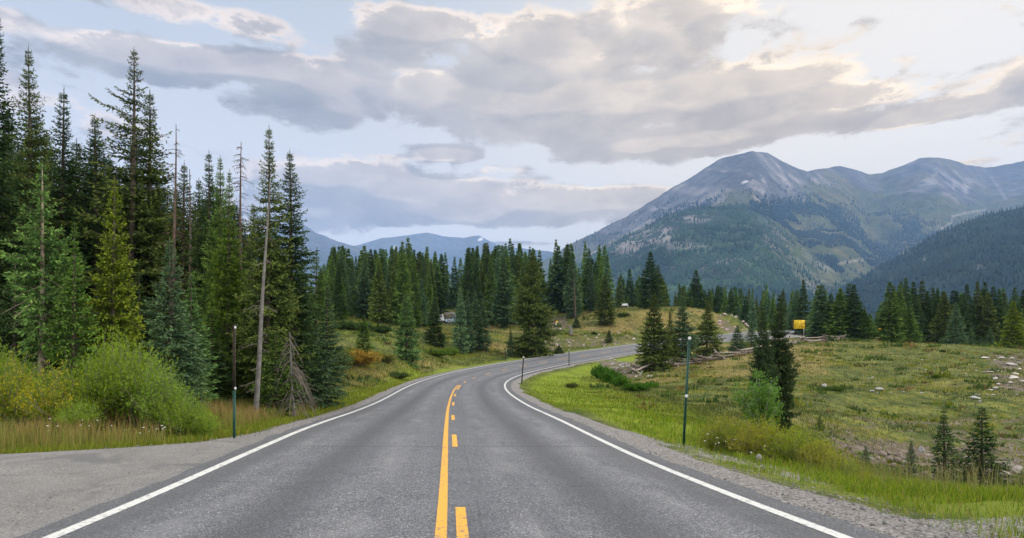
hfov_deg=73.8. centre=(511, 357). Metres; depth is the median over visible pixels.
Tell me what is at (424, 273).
spruce tree
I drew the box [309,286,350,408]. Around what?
spruce tree
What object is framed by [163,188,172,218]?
spruce tree
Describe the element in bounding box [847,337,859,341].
shrub
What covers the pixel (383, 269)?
spruce tree
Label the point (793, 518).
road edge line
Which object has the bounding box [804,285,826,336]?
spruce tree
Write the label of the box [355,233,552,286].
mountain
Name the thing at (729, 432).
willow bush
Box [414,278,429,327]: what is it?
spruce tree
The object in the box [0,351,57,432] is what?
willow bush
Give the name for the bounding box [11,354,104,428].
willow bush
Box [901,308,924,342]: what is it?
spruce tree
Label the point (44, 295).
spruce tree
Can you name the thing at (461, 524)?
road dashed line
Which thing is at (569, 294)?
spruce tree
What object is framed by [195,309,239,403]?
spruce tree
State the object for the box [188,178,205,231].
spruce tree
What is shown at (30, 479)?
pullout
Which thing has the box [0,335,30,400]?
willow bush
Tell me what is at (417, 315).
spruce tree
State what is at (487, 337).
spruce tree
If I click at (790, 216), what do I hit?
mountain forest
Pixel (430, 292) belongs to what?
spruce tree
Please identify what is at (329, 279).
spruce tree
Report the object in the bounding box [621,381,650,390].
shrub
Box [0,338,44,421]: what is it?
willow bush
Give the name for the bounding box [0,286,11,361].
spruce tree
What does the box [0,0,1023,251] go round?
sky
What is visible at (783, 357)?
spruce tree
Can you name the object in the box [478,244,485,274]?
spruce tree
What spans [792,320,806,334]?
road sign
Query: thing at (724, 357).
log fence
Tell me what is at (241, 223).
spruce tree
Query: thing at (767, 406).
aspen sapling
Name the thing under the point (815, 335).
spruce tree
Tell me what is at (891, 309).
spruce tree
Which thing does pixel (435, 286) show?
spruce tree
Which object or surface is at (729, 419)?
willow bush
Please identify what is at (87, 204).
spruce tree
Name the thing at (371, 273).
spruce tree
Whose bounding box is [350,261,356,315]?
spruce tree
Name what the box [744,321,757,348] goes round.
spruce tree
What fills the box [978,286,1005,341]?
spruce tree
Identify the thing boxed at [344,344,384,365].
willow bush
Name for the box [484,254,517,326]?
spruce tree
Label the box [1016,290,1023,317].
spruce tree
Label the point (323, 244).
mountain
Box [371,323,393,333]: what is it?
shrub
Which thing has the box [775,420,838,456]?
willow bush
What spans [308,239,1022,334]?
distant forest
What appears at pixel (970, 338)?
spruce tree
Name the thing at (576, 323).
spruce tree
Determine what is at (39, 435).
roadside grass
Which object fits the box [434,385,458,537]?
road centre line
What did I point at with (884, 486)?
verge grass
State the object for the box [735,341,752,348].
shrub
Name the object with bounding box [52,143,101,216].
spruce tree
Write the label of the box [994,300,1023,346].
spruce tree
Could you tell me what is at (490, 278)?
spruce tree
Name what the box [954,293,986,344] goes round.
spruce tree
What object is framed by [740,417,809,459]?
willow bush
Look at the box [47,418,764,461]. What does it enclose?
white wildflowers
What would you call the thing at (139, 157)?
spruce tree
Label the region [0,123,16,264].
spruce tree
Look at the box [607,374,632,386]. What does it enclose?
shrub
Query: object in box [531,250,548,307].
spruce tree
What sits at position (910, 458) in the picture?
spruce tree
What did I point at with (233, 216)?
spruce tree
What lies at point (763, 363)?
spruce tree
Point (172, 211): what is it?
spruce tree
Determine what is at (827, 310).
spruce tree
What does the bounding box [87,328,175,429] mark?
willow bush
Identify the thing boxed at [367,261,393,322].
spruce tree
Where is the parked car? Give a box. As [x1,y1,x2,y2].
[443,316,457,322]
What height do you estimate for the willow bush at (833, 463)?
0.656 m
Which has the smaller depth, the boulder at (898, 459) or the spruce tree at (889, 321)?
the boulder at (898, 459)
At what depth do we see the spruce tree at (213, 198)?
41.83 m
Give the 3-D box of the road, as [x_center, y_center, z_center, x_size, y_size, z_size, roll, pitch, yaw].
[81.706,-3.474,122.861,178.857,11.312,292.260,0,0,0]
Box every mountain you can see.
[256,223,370,291]
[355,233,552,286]
[540,151,1023,282]
[576,205,847,311]
[804,209,1023,314]
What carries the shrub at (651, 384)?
on the ground at (581, 369)
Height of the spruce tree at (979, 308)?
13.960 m
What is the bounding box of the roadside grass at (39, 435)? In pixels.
[0,361,432,453]
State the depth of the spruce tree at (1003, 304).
130.65 m
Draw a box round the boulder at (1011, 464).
[1004,461,1014,471]
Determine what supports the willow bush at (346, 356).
on the ground at (581, 369)
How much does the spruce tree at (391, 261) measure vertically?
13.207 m
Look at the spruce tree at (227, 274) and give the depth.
24.40 m
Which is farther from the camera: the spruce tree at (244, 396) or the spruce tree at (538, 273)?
the spruce tree at (538, 273)
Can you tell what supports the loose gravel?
on the ground at (581, 369)
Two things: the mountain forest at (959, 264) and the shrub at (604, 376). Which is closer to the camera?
the shrub at (604, 376)
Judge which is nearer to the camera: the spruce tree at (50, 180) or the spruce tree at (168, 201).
the spruce tree at (50, 180)
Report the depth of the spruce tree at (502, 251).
161.52 m
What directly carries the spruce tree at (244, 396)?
on the ground at (581, 369)
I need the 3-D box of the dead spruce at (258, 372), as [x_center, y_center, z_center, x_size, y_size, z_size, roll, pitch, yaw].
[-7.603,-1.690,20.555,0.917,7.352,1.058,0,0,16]
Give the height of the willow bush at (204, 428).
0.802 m
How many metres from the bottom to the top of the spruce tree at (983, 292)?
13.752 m
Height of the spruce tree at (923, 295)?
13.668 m
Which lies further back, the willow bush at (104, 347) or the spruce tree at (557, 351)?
the spruce tree at (557, 351)
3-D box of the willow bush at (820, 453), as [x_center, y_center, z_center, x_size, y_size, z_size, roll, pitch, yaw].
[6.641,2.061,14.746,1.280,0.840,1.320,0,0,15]
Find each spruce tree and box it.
[0,23,53,374]
[0,43,81,384]
[0,118,26,180]
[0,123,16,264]
[0,152,48,282]
[0,163,90,381]
[0,253,48,385]
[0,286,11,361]
[4,131,70,391]
[7,139,37,226]
[14,115,58,188]
[22,86,102,374]
[40,222,103,398]
[51,164,81,236]
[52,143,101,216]
[56,139,135,367]
[57,50,186,350]
[57,115,143,375]
[66,138,85,207]
[66,292,119,374]
[68,178,153,383]
[88,157,121,219]
[92,87,193,369]
[92,140,146,296]
[120,131,145,189]
[121,272,167,364]
[136,160,206,368]
[137,236,216,409]
[142,174,177,240]
[151,190,198,385]
[154,181,172,236]
[159,274,218,410]
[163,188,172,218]
[176,154,232,384]
[179,199,227,247]
[180,199,219,282]
[187,156,246,393]
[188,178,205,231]
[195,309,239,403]
[197,186,238,258]
[199,169,261,401]
[218,294,263,405]
[219,202,265,336]
[224,207,257,257]
[225,124,315,404]
[231,236,281,327]
[232,204,274,344]
[237,231,272,396]
[241,225,247,245]
[248,150,327,408]
[250,321,301,417]
[280,270,343,408]
[306,249,337,402]
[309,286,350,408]
[317,268,326,312]
[322,245,349,290]
[324,247,337,305]
[324,256,335,316]
[328,266,349,320]
[329,255,352,314]
[329,263,349,312]
[334,258,350,316]
[335,277,350,320]
[342,256,352,314]
[348,246,372,314]
[348,259,356,292]
[349,271,355,315]
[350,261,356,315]
[353,253,371,319]
[353,288,363,314]
[353,315,374,352]
[361,249,375,318]
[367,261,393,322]
[368,254,389,322]
[368,258,387,315]
[380,254,386,282]
[384,249,395,322]
[386,247,401,322]
[387,242,414,325]
[389,277,403,319]
[390,293,422,367]
[405,238,412,281]
[405,253,424,327]
[411,253,421,315]
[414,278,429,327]
[417,258,432,318]
[417,278,431,326]
[418,270,429,326]
[423,270,435,321]
[423,297,449,346]
[424,253,438,308]
[428,259,439,305]
[428,266,439,315]
[430,277,440,322]
[450,288,471,353]
[454,247,480,322]
[455,251,468,311]
[458,291,477,352]
[461,249,479,319]
[468,290,484,350]
[469,250,483,323]
[470,248,475,267]
[477,298,492,350]
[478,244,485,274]
[480,250,489,308]
[480,265,488,322]
[481,253,497,325]
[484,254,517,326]
[488,247,500,323]
[490,249,519,326]
[498,286,508,327]
[500,244,504,262]
[502,252,561,357]
[506,328,516,356]
[508,247,519,304]
[515,261,533,325]
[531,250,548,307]
[531,251,545,296]
[553,345,563,353]
[557,243,573,310]
[563,247,584,317]
[572,316,580,326]
[573,268,583,314]
[585,259,597,311]
[591,270,598,309]
[593,275,618,324]
[604,329,613,342]
[633,252,665,308]
[634,296,675,371]
[651,265,669,306]
[661,312,680,366]
[664,297,701,361]
[683,270,710,309]
[691,300,727,357]
[724,325,748,352]
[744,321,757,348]
[747,304,782,435]
[761,295,801,433]
[783,290,804,331]
[790,280,811,335]
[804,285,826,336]
[804,323,819,338]
[805,284,838,334]
[814,417,824,430]
[819,293,842,338]
[820,288,856,337]
[840,282,860,333]
[840,285,870,338]
[854,309,880,339]
[859,447,870,461]
[871,282,908,341]
[879,287,895,340]
[885,285,913,342]
[896,277,926,342]
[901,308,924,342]
[901,440,919,473]
[904,282,932,342]
[917,279,931,341]
[920,290,934,342]
[922,292,962,343]
[923,290,943,342]
[924,408,963,480]
[926,287,936,329]
[940,301,968,344]
[942,289,959,333]
[944,407,1014,486]
[948,291,959,329]
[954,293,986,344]
[958,284,985,342]
[966,327,977,345]
[969,282,987,344]
[972,282,990,321]
[976,292,1003,346]
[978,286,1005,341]
[985,328,996,346]
[991,289,1007,346]
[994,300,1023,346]
[997,286,1023,346]
[1000,292,1010,323]
[1010,469,1023,487]
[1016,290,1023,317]
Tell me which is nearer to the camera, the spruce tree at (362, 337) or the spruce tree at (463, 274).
the spruce tree at (362, 337)
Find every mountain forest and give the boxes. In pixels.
[546,176,1019,275]
[577,202,852,311]
[804,205,1023,321]
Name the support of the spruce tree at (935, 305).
on the ground at (581, 369)
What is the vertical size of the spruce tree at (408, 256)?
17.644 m
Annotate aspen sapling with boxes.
[731,369,786,431]
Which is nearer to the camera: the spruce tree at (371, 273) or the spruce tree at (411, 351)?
the spruce tree at (411, 351)
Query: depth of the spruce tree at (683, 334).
78.54 m
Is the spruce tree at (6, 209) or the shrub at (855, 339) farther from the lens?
the shrub at (855, 339)
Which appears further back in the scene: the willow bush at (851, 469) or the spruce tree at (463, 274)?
the spruce tree at (463, 274)
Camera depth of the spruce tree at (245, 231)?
48.50 m
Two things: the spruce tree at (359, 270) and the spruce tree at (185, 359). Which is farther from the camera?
the spruce tree at (359, 270)
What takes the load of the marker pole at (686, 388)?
on the ground at (581, 369)
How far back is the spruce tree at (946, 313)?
125.28 m
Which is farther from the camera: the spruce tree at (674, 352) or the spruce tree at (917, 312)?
the spruce tree at (917, 312)
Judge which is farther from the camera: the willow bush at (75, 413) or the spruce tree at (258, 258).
the spruce tree at (258, 258)
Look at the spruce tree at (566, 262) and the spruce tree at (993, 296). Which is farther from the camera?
the spruce tree at (566, 262)
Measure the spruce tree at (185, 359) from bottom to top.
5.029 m
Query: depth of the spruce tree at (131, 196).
29.86 m
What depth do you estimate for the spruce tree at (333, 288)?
118.69 m
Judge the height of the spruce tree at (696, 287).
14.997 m
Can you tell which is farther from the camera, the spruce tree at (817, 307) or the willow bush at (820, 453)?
the spruce tree at (817, 307)
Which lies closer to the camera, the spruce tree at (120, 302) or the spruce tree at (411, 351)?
the spruce tree at (120, 302)
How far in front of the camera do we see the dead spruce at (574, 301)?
148.87 m
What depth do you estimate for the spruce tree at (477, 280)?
145.30 m
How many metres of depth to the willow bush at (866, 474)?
12.77 m
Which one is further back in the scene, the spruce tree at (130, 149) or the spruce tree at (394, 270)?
the spruce tree at (394, 270)
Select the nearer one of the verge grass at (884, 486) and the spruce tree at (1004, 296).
the verge grass at (884, 486)
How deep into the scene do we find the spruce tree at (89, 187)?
33.92 m
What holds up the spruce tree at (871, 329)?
on the ground at (581, 369)
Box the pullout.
[0,430,285,537]
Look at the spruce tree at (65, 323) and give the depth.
17.14 m
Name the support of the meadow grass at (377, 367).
on the ground at (581, 369)
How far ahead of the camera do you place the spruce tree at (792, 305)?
177.90 m
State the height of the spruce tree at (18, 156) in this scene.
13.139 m
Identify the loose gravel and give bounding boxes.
[1,405,1022,537]
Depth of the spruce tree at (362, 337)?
59.83 m
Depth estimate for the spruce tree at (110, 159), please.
42.06 m
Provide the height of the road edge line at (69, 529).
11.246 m
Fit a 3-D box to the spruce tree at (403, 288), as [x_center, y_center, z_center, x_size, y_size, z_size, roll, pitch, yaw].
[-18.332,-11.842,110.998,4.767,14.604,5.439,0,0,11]
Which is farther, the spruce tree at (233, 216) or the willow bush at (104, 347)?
the spruce tree at (233, 216)
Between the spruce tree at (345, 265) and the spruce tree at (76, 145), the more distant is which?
the spruce tree at (345, 265)
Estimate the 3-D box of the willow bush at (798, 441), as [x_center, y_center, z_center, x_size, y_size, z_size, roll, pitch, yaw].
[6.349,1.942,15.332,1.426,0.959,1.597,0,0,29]
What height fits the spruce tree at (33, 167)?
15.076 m
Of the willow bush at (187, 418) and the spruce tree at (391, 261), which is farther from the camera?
the spruce tree at (391, 261)
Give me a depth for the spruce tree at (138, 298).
23.93 m
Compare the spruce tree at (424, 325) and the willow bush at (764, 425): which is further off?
the spruce tree at (424, 325)
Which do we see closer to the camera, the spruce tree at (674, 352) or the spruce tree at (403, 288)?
the spruce tree at (674, 352)
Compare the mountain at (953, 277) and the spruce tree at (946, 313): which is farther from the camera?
the mountain at (953, 277)
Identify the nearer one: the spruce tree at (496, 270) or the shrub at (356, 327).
the shrub at (356, 327)
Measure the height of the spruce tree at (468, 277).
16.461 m
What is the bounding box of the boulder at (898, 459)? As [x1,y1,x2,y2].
[894,456,900,461]
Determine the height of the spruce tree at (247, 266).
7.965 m
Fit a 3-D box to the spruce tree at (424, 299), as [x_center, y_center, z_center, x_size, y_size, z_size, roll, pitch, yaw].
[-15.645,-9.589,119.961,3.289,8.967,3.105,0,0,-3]
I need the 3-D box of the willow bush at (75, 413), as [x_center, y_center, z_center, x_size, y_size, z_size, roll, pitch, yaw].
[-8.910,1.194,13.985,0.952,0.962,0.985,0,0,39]
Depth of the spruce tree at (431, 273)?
140.65 m
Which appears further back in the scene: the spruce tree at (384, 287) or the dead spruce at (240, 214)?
the spruce tree at (384, 287)
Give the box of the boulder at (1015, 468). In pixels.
[1012,465,1023,473]
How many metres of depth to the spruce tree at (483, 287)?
149.39 m
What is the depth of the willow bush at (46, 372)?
16.06 m
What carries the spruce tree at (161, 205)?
on the ground at (581, 369)
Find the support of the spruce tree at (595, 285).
on the ground at (581, 369)
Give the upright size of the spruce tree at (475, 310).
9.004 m
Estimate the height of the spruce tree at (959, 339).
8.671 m
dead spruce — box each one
[158,129,190,362]
[179,169,196,300]
[225,147,260,379]
[239,180,276,415]
[269,332,319,418]
[572,281,575,320]
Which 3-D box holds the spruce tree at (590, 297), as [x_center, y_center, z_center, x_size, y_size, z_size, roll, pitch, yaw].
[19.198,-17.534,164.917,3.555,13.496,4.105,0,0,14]
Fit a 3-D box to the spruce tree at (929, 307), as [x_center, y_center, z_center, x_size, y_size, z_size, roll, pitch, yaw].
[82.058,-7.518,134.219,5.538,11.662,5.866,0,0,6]
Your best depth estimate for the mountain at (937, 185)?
4860.30 m
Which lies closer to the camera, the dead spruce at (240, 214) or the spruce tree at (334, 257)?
the dead spruce at (240, 214)
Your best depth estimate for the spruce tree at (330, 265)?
133.85 m
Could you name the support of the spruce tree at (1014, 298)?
on the ground at (581, 369)
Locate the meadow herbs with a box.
[328,306,1023,483]
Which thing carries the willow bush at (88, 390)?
on the ground at (581, 369)
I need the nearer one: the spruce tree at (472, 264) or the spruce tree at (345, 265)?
the spruce tree at (345, 265)
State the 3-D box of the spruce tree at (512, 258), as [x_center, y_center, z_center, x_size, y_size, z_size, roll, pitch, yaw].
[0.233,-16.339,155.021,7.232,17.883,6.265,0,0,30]
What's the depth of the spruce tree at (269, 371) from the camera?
21.41 m
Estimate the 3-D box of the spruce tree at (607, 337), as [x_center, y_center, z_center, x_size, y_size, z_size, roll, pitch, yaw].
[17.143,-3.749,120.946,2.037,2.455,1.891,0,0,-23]
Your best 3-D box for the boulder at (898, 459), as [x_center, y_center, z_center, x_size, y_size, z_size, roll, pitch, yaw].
[16.831,4.515,29.808,0.289,0.373,0.231,0,0,-15]
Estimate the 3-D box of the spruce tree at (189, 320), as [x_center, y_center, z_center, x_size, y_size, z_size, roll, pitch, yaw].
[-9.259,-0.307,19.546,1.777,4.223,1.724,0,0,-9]
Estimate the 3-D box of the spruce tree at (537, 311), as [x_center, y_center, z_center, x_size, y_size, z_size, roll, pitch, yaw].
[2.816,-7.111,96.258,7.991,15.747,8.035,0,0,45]
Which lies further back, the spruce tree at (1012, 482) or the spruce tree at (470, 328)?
the spruce tree at (470, 328)
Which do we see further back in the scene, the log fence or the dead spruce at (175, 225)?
the log fence
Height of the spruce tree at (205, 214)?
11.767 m
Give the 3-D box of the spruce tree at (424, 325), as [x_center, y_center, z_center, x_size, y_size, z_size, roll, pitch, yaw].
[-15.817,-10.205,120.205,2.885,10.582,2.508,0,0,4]
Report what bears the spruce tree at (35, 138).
on the ground at (581, 369)
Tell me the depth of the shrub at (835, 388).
47.70 m
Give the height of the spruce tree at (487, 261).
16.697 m
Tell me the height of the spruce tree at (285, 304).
10.274 m
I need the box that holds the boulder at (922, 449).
[918,446,925,452]
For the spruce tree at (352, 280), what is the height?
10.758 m
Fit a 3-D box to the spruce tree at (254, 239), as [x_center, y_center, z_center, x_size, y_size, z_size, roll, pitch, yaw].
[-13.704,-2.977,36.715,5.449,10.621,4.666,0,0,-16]
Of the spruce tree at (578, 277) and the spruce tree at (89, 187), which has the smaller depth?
the spruce tree at (89, 187)
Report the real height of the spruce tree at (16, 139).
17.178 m
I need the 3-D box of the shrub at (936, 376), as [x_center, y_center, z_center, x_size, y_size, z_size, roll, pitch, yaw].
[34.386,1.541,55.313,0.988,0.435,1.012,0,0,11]
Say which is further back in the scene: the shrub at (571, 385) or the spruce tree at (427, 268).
the spruce tree at (427, 268)
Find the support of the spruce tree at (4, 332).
on the ground at (581, 369)
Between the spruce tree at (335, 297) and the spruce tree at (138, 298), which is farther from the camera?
the spruce tree at (335, 297)
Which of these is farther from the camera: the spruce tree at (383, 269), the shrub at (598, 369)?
the spruce tree at (383, 269)
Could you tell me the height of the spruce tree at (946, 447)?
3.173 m
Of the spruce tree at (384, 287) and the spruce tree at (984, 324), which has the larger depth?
the spruce tree at (984, 324)
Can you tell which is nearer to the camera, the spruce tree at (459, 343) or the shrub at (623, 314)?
the spruce tree at (459, 343)
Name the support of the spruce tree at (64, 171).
on the ground at (581, 369)
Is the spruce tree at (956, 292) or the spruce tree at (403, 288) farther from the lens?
the spruce tree at (956, 292)
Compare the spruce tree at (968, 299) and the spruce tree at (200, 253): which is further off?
the spruce tree at (968, 299)
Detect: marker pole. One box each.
[233,325,235,437]
[521,356,523,382]
[682,337,690,444]
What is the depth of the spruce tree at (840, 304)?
113.43 m
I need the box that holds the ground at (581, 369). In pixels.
[0,306,1023,537]
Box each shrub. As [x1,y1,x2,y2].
[332,319,358,329]
[348,320,376,331]
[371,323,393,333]
[386,371,411,378]
[423,348,450,355]
[440,346,458,354]
[564,382,578,387]
[591,363,612,377]
[597,368,623,381]
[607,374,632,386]
[616,312,629,315]
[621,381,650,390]
[643,381,660,388]
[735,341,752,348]
[822,386,845,390]
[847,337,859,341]
[929,374,942,377]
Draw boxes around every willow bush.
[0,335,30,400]
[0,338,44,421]
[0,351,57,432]
[0,355,76,422]
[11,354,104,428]
[46,344,135,429]
[50,392,105,431]
[73,317,144,424]
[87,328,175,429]
[110,341,183,420]
[117,354,199,436]
[147,387,219,439]
[189,405,225,439]
[332,349,356,368]
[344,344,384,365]
[377,350,397,361]
[693,416,730,452]
[699,410,747,437]
[705,411,755,453]
[714,413,784,455]
[734,410,796,440]
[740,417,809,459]
[761,425,829,464]
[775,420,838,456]
[788,436,846,466]
[806,447,860,471]
[838,460,868,477]
[855,467,873,481]
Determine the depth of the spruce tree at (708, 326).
82.58 m
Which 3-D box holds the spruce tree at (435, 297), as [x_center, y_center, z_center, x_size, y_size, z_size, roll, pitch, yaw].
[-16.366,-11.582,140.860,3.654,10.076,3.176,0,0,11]
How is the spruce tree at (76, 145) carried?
on the ground at (581, 369)
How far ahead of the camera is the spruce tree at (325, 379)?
26.85 m
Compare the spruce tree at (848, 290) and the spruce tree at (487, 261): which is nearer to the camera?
the spruce tree at (848, 290)
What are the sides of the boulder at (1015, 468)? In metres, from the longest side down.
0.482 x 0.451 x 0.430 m
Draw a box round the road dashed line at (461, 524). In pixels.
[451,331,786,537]
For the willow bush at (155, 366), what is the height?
2.105 m
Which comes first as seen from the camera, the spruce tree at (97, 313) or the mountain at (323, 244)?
the spruce tree at (97, 313)
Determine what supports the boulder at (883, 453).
on the ground at (581, 369)
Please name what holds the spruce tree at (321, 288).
on the ground at (581, 369)
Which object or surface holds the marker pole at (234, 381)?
on the ground at (581, 369)
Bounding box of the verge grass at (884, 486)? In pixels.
[519,374,1023,537]
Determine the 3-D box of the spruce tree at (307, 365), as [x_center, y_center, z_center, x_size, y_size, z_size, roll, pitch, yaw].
[-7.936,-2.654,24.544,2.837,9.822,2.453,0,0,1]
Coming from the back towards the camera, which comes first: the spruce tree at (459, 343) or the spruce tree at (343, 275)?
the spruce tree at (343, 275)
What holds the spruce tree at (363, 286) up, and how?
on the ground at (581, 369)
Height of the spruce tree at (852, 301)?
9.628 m
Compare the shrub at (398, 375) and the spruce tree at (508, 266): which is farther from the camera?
the spruce tree at (508, 266)
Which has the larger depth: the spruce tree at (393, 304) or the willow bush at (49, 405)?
the spruce tree at (393, 304)
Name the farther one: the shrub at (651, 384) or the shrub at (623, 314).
the shrub at (623, 314)
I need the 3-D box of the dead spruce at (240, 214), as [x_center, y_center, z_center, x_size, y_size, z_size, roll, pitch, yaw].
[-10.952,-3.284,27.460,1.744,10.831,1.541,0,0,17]
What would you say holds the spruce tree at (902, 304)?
on the ground at (581, 369)
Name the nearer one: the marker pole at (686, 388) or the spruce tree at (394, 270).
the marker pole at (686, 388)
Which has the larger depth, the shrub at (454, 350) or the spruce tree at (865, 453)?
the shrub at (454, 350)
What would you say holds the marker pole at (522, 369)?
on the ground at (581, 369)
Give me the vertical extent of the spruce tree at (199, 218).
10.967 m
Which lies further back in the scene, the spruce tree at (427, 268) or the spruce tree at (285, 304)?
the spruce tree at (427, 268)
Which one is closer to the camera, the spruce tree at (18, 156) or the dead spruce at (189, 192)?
the dead spruce at (189, 192)
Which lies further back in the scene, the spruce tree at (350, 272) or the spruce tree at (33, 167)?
the spruce tree at (350, 272)
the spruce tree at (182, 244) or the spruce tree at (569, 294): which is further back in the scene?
the spruce tree at (569, 294)
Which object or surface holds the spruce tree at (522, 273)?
on the ground at (581, 369)
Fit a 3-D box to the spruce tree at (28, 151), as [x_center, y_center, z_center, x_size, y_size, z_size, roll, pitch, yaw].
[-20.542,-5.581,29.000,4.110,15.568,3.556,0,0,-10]
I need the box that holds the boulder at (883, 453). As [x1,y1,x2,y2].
[878,451,886,456]
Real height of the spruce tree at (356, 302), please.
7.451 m
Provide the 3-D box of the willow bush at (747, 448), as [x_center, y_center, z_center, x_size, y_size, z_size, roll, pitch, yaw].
[5.666,1.883,16.075,1.702,1.108,1.520,0,0,-34]
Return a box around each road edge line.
[42,330,787,537]
[504,337,852,537]
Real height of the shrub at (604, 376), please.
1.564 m
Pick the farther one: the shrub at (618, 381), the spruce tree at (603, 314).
the spruce tree at (603, 314)
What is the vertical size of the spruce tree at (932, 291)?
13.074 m
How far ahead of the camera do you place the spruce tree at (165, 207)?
45.03 m
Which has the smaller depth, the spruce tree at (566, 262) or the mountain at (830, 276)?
the spruce tree at (566, 262)
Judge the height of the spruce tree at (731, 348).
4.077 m
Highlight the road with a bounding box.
[15,330,895,537]
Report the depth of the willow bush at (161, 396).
14.65 m
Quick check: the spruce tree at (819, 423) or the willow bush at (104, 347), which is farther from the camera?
the spruce tree at (819, 423)
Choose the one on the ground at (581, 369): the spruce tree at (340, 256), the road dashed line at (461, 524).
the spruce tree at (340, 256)
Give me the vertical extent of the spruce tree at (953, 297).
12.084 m
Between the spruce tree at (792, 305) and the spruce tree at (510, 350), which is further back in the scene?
the spruce tree at (792, 305)
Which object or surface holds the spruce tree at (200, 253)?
on the ground at (581, 369)
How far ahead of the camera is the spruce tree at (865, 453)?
27.97 m
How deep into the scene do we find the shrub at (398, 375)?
56.11 m
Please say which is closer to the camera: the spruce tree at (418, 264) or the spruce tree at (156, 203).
the spruce tree at (156, 203)
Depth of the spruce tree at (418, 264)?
136.88 m
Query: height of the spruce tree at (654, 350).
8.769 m
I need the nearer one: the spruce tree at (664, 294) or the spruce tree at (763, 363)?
the spruce tree at (763, 363)
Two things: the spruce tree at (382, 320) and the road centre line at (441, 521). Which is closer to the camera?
the road centre line at (441, 521)
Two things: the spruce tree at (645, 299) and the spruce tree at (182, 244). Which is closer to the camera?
the spruce tree at (182, 244)
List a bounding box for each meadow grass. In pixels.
[282,306,767,404]
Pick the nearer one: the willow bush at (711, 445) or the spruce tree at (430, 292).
the willow bush at (711, 445)
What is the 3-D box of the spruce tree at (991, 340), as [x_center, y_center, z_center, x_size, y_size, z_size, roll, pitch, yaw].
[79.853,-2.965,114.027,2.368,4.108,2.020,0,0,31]
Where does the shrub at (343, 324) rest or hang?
on the ground at (581, 369)
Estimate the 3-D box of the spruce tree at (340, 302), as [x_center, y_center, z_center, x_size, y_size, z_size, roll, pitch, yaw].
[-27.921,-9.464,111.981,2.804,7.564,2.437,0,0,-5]
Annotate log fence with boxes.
[621,334,847,373]
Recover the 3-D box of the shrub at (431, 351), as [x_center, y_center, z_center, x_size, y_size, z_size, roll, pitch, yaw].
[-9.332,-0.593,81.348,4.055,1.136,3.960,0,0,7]
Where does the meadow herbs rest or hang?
on the ground at (581, 369)
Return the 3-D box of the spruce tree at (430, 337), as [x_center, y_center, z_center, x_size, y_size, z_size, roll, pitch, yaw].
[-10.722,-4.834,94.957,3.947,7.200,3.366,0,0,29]
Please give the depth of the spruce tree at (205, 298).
25.75 m
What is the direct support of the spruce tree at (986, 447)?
on the ground at (581, 369)
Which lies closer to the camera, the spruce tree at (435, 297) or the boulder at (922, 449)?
the boulder at (922, 449)
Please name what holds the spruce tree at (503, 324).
on the ground at (581, 369)
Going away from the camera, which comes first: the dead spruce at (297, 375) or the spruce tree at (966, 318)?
the dead spruce at (297, 375)
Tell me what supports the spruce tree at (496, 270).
on the ground at (581, 369)
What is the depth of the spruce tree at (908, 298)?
122.78 m
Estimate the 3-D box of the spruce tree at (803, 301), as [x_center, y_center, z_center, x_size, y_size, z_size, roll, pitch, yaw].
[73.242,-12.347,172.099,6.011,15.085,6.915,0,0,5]
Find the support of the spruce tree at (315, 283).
on the ground at (581, 369)
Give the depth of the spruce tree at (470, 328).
94.81 m
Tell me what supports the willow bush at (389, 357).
on the ground at (581, 369)
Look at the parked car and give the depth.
146.03 m
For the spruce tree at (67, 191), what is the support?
on the ground at (581, 369)
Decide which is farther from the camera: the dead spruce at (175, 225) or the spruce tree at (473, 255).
the spruce tree at (473, 255)
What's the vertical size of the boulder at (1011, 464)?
0.610 m

